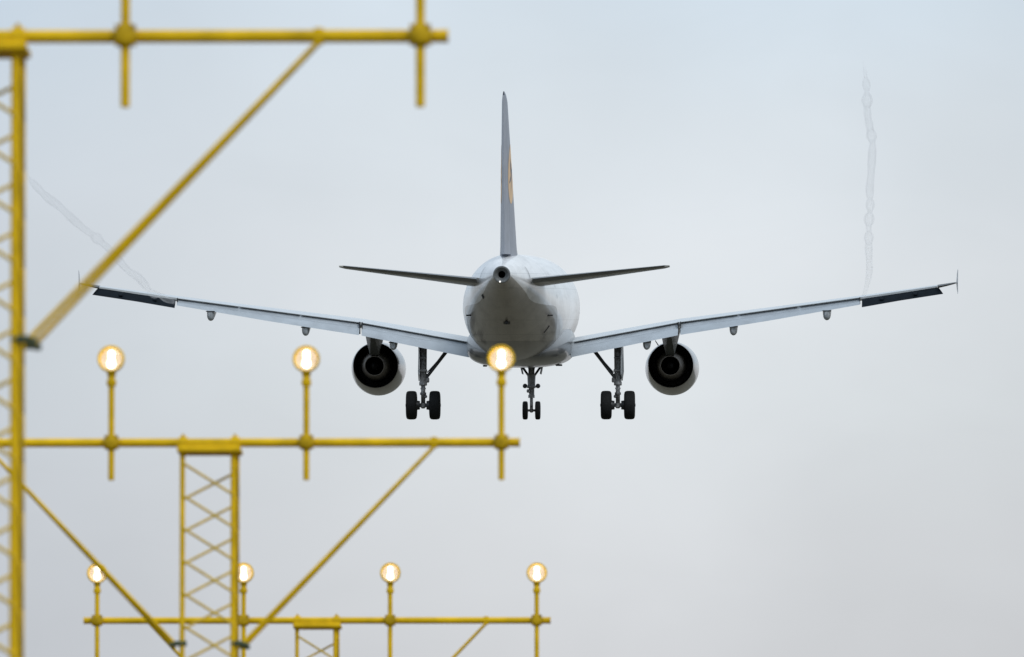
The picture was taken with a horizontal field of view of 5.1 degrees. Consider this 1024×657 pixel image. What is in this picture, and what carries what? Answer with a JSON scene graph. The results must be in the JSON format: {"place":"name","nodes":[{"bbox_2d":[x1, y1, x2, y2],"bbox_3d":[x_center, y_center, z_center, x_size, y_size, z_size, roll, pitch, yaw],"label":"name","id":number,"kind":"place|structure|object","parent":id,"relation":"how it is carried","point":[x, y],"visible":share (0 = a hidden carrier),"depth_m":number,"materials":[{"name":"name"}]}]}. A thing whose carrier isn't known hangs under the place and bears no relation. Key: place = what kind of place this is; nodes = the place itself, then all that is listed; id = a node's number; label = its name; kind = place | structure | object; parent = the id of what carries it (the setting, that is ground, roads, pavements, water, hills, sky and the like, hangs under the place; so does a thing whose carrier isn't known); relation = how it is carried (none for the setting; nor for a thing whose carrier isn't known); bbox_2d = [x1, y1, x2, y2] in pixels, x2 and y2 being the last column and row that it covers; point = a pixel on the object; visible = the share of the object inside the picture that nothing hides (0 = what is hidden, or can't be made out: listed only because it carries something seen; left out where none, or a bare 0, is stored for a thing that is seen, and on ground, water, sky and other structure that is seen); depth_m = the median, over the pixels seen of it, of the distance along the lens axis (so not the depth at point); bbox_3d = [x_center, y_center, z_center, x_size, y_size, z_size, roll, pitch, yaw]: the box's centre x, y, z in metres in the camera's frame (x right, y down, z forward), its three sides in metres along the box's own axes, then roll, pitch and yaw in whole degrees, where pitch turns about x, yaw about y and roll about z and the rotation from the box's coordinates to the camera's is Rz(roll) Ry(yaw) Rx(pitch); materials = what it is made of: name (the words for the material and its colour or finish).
{"place":"outdoors","nodes":[
{"label":"outdoors","id":0,"kind":"place"},
{"bbox_2d":[0,0,1023,656],"label":"sky","id":1,"kind":"structure","parent":0,"point":[850,483],"materials":[{"name":"grey"}]},
{"bbox_2d":[79,91,957,419],"bbox_3d":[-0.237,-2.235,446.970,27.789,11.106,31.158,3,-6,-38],"label":"passenger aeroplane","id":2,"kind":"object","parent":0,"point":[525,309],"visible":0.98,"depth_m":448.21,"materials":[{"name":"paint"}]},
{"label":"ground","id":3,"kind":"structure","parent":0,"visible":0},
{"bbox_2d":[0,0,447,656],"bbox_3d":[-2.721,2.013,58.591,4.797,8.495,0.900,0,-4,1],"label":"approach light mast","id":4,"kind":"object","parent":3,"relation":"on","point":[126,36],"visible":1,"depth_m":58.66,"materials":[{"name":"yellow metal"}]},
{"bbox_2d":[0,345,519,656],"bbox_3d":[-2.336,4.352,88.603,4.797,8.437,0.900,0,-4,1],"label":"approach light mast","id":5,"kind":"object","parent":3,"relation":"on","point":[306,359],"visible":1,"depth_m":88.68,"materials":[{"name":"yellow metal"}]},
{"bbox_2d":[83,563,550,656],"bbox_3d":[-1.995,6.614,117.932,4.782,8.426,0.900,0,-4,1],"label":"approach light mast","id":6,"kind":"object","parent":3,"relation":"on","point":[390,573],"visible":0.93,"depth_m":118.03,"materials":[{"name":"yellow metal"}]}
]}

